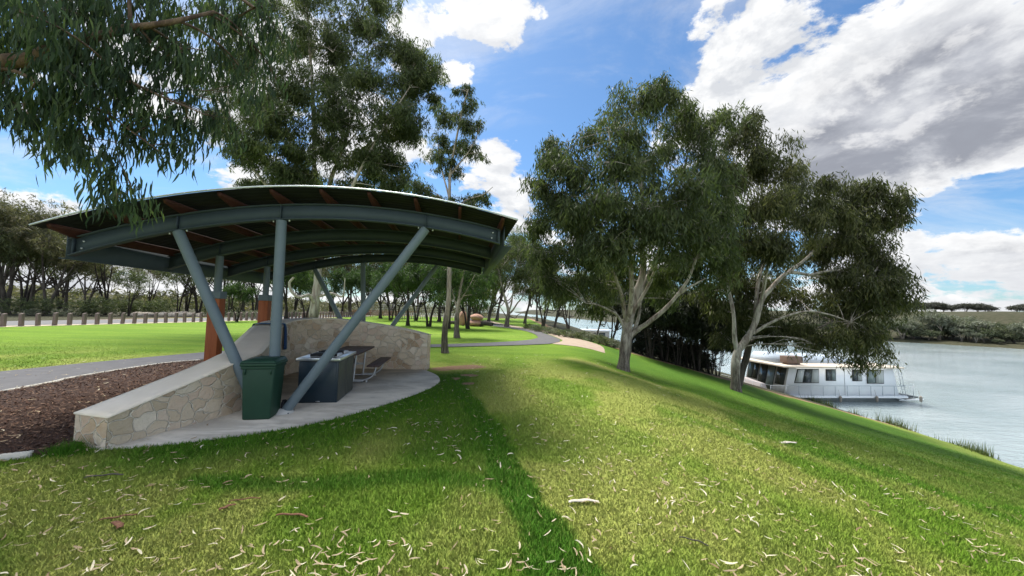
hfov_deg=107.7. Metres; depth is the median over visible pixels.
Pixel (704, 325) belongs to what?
sapling
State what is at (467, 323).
park tree
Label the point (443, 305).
park tree
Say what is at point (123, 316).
bollard
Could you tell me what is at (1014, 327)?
bank tree
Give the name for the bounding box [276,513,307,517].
bark strip
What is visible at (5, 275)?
tree
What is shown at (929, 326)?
bank tree
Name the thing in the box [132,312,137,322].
bollard
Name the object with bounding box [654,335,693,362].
shrub
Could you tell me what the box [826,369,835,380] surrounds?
window
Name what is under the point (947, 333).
bank tree
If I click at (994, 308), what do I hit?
mallee tree
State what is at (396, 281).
park tree
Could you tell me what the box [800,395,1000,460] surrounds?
reeds
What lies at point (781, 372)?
window
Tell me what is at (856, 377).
window
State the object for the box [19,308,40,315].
shrub
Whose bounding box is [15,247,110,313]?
tree
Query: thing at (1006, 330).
bank tree
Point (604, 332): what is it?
houseboat
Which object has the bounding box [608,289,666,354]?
sapling
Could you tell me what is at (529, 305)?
riverside tree
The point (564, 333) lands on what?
shrub
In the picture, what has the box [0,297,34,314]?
shrub
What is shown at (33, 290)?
tree
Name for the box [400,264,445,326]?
park tree
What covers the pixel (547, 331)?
shrub
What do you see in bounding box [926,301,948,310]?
mallee tree
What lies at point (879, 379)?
window
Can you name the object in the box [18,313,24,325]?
bollard
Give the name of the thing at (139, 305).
shrub
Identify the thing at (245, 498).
bark strip
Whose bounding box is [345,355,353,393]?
door
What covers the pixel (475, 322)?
boulder
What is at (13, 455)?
garden edging
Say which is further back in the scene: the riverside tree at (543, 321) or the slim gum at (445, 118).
the riverside tree at (543, 321)
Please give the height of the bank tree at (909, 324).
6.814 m
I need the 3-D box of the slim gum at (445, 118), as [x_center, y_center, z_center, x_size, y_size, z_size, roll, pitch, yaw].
[-2.481,-2.940,15.264,3.694,11.278,1.841,1,-3,14]
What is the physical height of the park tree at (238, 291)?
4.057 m
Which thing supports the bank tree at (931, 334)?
on the ground at (190, 336)
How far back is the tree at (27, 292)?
56.02 m
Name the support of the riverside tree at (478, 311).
on the ground at (190, 336)
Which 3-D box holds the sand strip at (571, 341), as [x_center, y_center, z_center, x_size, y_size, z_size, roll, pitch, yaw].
[0.507,4.164,39.050,3.290,0.191,43.355,2,-3,-10]
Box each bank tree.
[818,323,834,331]
[863,320,891,330]
[889,316,924,338]
[892,328,929,338]
[909,307,964,339]
[919,329,943,339]
[922,322,935,338]
[932,324,971,340]
[947,317,997,341]
[948,326,973,340]
[961,326,1004,341]
[962,314,985,339]
[962,330,986,342]
[977,322,1007,339]
[983,326,1010,342]
[986,330,1023,342]
[992,338,1004,343]
[1001,331,1023,343]
[1005,320,1023,333]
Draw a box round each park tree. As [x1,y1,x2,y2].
[222,280,260,321]
[269,270,322,318]
[289,272,329,317]
[320,265,360,315]
[346,268,372,307]
[358,262,411,317]
[369,269,410,319]
[383,291,409,317]
[384,262,440,325]
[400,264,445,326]
[401,267,426,320]
[423,265,445,321]
[424,265,481,328]
[446,267,500,328]
[461,270,509,313]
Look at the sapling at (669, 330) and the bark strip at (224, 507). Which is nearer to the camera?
the bark strip at (224, 507)
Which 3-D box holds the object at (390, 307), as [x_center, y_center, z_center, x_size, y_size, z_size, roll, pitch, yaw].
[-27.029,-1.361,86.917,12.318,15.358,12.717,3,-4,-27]
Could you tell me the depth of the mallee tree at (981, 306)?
148.09 m
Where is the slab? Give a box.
[88,369,439,450]
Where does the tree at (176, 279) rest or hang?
on the ground at (190, 336)
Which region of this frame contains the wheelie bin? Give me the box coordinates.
[240,356,287,419]
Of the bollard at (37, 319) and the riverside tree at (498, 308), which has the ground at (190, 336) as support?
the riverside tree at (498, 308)
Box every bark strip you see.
[84,473,122,477]
[99,513,136,519]
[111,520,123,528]
[219,503,235,510]
[228,497,260,501]
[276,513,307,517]
[569,498,598,502]
[679,536,708,545]
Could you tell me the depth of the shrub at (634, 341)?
24.40 m
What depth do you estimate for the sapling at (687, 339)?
21.46 m
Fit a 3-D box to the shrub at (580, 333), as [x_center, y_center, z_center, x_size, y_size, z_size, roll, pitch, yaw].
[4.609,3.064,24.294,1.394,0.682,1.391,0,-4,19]
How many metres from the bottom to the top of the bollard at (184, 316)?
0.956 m
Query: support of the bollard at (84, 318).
on the verge
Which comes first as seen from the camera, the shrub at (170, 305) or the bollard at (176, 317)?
the bollard at (176, 317)
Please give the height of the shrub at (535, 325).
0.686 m
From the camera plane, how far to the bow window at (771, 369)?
28.32 m
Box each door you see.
[337,358,346,400]
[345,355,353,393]
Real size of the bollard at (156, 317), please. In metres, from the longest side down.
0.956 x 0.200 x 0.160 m
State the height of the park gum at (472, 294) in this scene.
5.222 m
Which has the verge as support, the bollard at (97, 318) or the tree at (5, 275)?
the bollard at (97, 318)
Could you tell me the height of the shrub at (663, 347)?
1.693 m
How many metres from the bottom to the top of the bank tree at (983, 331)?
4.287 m
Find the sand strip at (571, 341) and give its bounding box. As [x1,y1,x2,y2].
[483,320,604,352]
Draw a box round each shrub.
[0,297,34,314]
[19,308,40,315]
[22,295,67,315]
[48,309,70,315]
[60,299,98,315]
[80,296,123,315]
[106,298,137,315]
[119,299,156,312]
[141,300,169,312]
[147,297,181,312]
[225,297,240,311]
[244,310,256,318]
[522,323,533,328]
[527,324,540,330]
[534,326,546,331]
[540,326,556,333]
[550,328,560,334]
[555,329,571,336]
[566,330,579,337]
[573,330,591,339]
[580,332,597,341]
[587,333,605,341]
[593,336,615,345]
[605,339,619,348]
[616,327,652,352]
[631,329,664,355]
[641,333,676,360]
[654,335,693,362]
[668,341,701,366]
[682,345,711,369]
[693,353,720,372]
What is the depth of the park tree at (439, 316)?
49.68 m
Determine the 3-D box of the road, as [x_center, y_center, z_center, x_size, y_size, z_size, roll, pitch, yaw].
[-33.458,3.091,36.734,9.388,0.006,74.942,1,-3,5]
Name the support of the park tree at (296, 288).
on the ground at (190, 336)
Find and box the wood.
[5,281,496,316]
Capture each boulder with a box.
[141,312,153,316]
[158,312,166,316]
[172,312,183,316]
[459,311,466,325]
[470,314,482,319]
[470,320,480,325]
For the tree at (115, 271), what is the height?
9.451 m
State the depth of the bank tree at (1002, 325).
97.81 m
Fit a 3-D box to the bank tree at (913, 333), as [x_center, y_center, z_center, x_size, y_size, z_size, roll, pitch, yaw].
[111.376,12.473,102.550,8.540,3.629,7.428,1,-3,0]
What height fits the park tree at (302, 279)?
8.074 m
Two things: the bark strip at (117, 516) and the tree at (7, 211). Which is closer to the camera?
the bark strip at (117, 516)
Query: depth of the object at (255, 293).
65.62 m
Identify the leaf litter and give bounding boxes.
[0,354,1023,575]
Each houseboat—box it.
[582,329,613,337]
[722,351,923,401]
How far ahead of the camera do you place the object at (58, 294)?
61.36 m
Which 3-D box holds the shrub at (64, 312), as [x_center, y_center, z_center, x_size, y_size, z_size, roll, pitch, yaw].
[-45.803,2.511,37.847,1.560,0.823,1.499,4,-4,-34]
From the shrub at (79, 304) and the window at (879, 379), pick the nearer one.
the window at (879, 379)
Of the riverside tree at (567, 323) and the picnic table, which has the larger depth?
the riverside tree at (567, 323)
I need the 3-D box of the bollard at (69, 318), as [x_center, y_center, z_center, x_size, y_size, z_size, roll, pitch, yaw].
[-30.180,2.181,25.503,0.200,0.956,0.160,3,-2,-8]
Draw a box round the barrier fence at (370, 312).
[352,310,413,316]
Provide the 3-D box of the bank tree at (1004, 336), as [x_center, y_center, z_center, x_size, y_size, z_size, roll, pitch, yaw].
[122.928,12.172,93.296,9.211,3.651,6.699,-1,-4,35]
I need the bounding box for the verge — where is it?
[5,316,351,326]
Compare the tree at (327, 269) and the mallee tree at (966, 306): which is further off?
the mallee tree at (966, 306)
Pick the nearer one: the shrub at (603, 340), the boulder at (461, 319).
the shrub at (603, 340)
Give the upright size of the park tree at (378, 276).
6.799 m
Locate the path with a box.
[0,318,559,389]
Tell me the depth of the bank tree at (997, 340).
90.96 m
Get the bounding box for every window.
[747,362,754,376]
[752,362,759,378]
[758,364,767,382]
[765,365,775,389]
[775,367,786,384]
[794,369,818,382]
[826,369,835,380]
[852,370,861,380]
[867,370,883,383]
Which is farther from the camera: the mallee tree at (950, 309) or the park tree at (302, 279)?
the mallee tree at (950, 309)
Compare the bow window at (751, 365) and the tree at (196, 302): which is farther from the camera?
the tree at (196, 302)
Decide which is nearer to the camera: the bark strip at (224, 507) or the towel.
the bark strip at (224, 507)
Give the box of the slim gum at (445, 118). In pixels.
[404,81,492,352]
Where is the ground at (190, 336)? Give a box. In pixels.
[0,292,1023,575]
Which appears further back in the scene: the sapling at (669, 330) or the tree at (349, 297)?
the tree at (349, 297)
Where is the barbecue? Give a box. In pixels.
[296,350,355,402]
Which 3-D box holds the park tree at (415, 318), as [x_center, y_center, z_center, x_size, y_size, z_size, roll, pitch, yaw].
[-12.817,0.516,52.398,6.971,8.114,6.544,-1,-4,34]
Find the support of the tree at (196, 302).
on the ground at (190, 336)
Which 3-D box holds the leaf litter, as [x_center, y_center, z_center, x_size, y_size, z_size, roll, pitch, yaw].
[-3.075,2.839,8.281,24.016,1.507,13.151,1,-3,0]
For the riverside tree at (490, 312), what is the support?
on the ground at (190, 336)
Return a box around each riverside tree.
[466,302,482,314]
[487,258,523,321]
[495,230,521,320]
[501,234,545,323]
[514,263,560,320]
[525,267,564,326]
[526,269,567,328]
[552,272,589,329]
[571,272,608,334]
[581,278,620,339]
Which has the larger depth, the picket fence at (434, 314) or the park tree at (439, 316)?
the picket fence at (434, 314)
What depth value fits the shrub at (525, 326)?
35.74 m
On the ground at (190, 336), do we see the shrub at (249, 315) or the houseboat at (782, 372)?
the shrub at (249, 315)
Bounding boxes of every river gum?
[480,224,551,326]
[517,68,758,371]
[679,105,928,392]
[740,260,860,385]
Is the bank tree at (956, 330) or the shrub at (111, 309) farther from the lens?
the bank tree at (956, 330)
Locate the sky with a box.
[0,0,1023,311]
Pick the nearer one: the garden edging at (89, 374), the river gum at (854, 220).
the garden edging at (89, 374)
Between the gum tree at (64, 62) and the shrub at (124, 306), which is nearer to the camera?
the gum tree at (64, 62)
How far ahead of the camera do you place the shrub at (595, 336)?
22.67 m
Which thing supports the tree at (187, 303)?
on the ground at (190, 336)
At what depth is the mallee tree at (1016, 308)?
149.68 m
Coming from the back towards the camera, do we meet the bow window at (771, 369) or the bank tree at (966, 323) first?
the bank tree at (966, 323)
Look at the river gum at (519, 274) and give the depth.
38.75 m
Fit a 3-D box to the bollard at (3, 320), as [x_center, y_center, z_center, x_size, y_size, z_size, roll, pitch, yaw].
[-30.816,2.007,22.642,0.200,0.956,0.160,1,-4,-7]
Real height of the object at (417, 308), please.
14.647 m
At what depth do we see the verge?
28.03 m
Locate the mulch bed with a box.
[0,360,203,455]
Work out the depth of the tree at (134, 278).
42.77 m
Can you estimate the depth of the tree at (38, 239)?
40.56 m
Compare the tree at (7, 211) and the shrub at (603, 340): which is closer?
the shrub at (603, 340)
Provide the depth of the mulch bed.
6.08 m
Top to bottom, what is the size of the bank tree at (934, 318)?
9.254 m
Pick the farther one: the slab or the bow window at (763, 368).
the bow window at (763, 368)
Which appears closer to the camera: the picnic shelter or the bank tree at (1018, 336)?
the picnic shelter
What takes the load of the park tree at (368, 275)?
on the ground at (190, 336)
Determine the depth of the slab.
6.27 m
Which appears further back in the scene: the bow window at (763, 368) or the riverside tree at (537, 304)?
the riverside tree at (537, 304)
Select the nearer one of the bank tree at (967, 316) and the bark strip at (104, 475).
the bark strip at (104, 475)
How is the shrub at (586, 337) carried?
on the ground at (190, 336)
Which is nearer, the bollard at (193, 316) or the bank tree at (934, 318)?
the bollard at (193, 316)
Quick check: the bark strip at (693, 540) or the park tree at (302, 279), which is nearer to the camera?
the bark strip at (693, 540)
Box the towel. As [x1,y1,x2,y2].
[252,323,286,349]
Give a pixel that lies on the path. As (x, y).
(9, 379)
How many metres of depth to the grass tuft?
4.21 m
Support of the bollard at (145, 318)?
on the verge
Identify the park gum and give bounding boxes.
[180,0,449,317]
[424,266,494,337]
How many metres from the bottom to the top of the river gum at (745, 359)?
8.283 m
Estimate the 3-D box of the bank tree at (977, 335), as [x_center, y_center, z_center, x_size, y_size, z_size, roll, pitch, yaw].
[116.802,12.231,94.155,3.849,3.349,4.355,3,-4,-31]
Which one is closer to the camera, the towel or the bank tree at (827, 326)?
the towel
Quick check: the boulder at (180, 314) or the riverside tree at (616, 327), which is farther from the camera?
the boulder at (180, 314)
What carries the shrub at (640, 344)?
on the ground at (190, 336)
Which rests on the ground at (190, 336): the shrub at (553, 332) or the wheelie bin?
the shrub at (553, 332)
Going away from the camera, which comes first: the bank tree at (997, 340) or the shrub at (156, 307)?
the shrub at (156, 307)
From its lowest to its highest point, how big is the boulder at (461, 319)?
1.569 m
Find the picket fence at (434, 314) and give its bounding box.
[402,313,454,318]
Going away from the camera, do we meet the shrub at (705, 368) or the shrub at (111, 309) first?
the shrub at (705, 368)
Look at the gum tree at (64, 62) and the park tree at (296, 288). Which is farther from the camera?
the park tree at (296, 288)
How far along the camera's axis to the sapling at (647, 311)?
20.43 m
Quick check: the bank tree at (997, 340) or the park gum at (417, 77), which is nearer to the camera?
the park gum at (417, 77)
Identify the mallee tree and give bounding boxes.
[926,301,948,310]
[940,304,958,311]
[951,302,978,310]
[971,303,992,311]
[977,306,1000,311]
[1004,304,1023,311]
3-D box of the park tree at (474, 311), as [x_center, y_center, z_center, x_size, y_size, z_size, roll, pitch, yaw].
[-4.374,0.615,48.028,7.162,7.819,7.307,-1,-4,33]
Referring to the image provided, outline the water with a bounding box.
[485,311,1023,467]
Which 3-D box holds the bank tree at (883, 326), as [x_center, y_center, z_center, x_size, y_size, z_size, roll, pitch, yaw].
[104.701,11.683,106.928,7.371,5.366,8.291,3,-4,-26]
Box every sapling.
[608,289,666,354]
[618,285,695,358]
[642,294,697,361]
[650,283,680,358]
[650,324,694,344]
[653,286,705,364]
[667,297,706,367]
[672,297,726,371]
[676,316,731,373]
[698,337,738,376]
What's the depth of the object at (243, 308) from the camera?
55.70 m
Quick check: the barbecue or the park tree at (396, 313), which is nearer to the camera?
the barbecue
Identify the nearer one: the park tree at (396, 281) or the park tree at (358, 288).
the park tree at (396, 281)
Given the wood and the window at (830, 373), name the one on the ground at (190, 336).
the wood
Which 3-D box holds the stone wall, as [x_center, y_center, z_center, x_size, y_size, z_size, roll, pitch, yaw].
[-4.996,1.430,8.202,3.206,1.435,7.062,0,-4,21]
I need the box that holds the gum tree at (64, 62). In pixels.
[0,0,301,235]
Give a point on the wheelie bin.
(262, 380)
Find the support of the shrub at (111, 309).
on the ground at (190, 336)
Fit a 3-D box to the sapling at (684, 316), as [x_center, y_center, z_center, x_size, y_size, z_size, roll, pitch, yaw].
[8.987,2.051,21.750,4.076,4.521,4.179,4,-5,-41]
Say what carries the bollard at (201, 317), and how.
on the verge
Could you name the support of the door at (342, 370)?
in the barbecue
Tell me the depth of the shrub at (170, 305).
49.93 m
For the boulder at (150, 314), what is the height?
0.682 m
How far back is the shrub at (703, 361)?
22.55 m
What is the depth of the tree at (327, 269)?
75.52 m
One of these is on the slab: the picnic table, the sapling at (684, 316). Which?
the picnic table
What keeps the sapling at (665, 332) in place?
on the ground at (190, 336)
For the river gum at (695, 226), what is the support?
on the ground at (190, 336)
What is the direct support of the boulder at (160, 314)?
on the ground at (190, 336)
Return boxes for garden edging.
[0,359,199,391]
[0,450,33,460]
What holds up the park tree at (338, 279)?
on the ground at (190, 336)
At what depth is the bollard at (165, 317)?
31.20 m
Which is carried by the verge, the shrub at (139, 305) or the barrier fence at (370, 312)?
the barrier fence at (370, 312)
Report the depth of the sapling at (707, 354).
21.72 m
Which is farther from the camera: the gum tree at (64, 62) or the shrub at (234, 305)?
the shrub at (234, 305)
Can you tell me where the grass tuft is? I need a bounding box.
[27,434,110,458]
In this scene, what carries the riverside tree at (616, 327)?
on the ground at (190, 336)
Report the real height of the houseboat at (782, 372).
3.561 m
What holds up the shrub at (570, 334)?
on the ground at (190, 336)
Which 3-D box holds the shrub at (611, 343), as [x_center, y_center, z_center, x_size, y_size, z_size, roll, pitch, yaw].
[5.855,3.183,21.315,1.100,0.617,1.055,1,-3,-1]
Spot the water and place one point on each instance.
(970, 394)
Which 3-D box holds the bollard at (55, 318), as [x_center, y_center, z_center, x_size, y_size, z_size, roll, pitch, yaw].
[-30.318,2.096,24.800,0.200,0.956,0.160,3,-4,-1]
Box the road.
[6,315,371,325]
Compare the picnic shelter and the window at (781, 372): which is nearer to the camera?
the picnic shelter
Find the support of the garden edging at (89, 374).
on the ground at (190, 336)
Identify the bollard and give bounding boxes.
[0,313,7,326]
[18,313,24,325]
[35,313,40,325]
[52,312,58,324]
[67,313,72,324]
[81,313,86,324]
[95,313,99,323]
[108,313,112,323]
[120,312,125,323]
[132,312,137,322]
[143,313,147,322]
[153,312,157,322]
[164,313,167,322]
[174,312,178,321]
[183,312,186,321]
[192,313,195,321]
[199,312,202,321]
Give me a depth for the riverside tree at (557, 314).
37.52 m
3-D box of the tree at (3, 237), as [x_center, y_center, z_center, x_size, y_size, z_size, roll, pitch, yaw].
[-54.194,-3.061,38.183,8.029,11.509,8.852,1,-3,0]
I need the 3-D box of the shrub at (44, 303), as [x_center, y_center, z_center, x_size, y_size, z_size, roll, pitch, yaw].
[-48.609,1.850,38.885,3.092,2.157,3.211,2,-3,-5]
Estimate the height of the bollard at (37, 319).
0.956 m
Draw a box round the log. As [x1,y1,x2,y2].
[480,321,492,326]
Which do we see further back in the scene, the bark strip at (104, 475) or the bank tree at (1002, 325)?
the bank tree at (1002, 325)
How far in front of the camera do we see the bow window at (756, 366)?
29.89 m
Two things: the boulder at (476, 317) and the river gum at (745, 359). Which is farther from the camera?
the boulder at (476, 317)
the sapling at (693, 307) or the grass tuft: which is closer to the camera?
the grass tuft
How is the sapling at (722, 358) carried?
on the ground at (190, 336)
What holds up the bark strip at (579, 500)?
on the ground at (190, 336)
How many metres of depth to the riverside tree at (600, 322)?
27.80 m
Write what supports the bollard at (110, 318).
on the verge
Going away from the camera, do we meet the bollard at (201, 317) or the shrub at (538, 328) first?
the shrub at (538, 328)
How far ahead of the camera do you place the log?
38.10 m
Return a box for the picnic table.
[339,346,390,381]
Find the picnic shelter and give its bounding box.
[28,185,517,414]
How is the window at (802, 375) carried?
in the houseboat at (782, 372)
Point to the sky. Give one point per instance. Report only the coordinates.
(928, 95)
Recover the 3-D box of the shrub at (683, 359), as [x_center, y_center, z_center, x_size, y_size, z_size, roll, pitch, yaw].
[10.415,4.034,22.845,2.200,1.604,2.259,-1,-4,39]
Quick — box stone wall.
[73,318,430,447]
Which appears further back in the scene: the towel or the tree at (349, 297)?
the tree at (349, 297)
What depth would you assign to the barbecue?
6.69 m

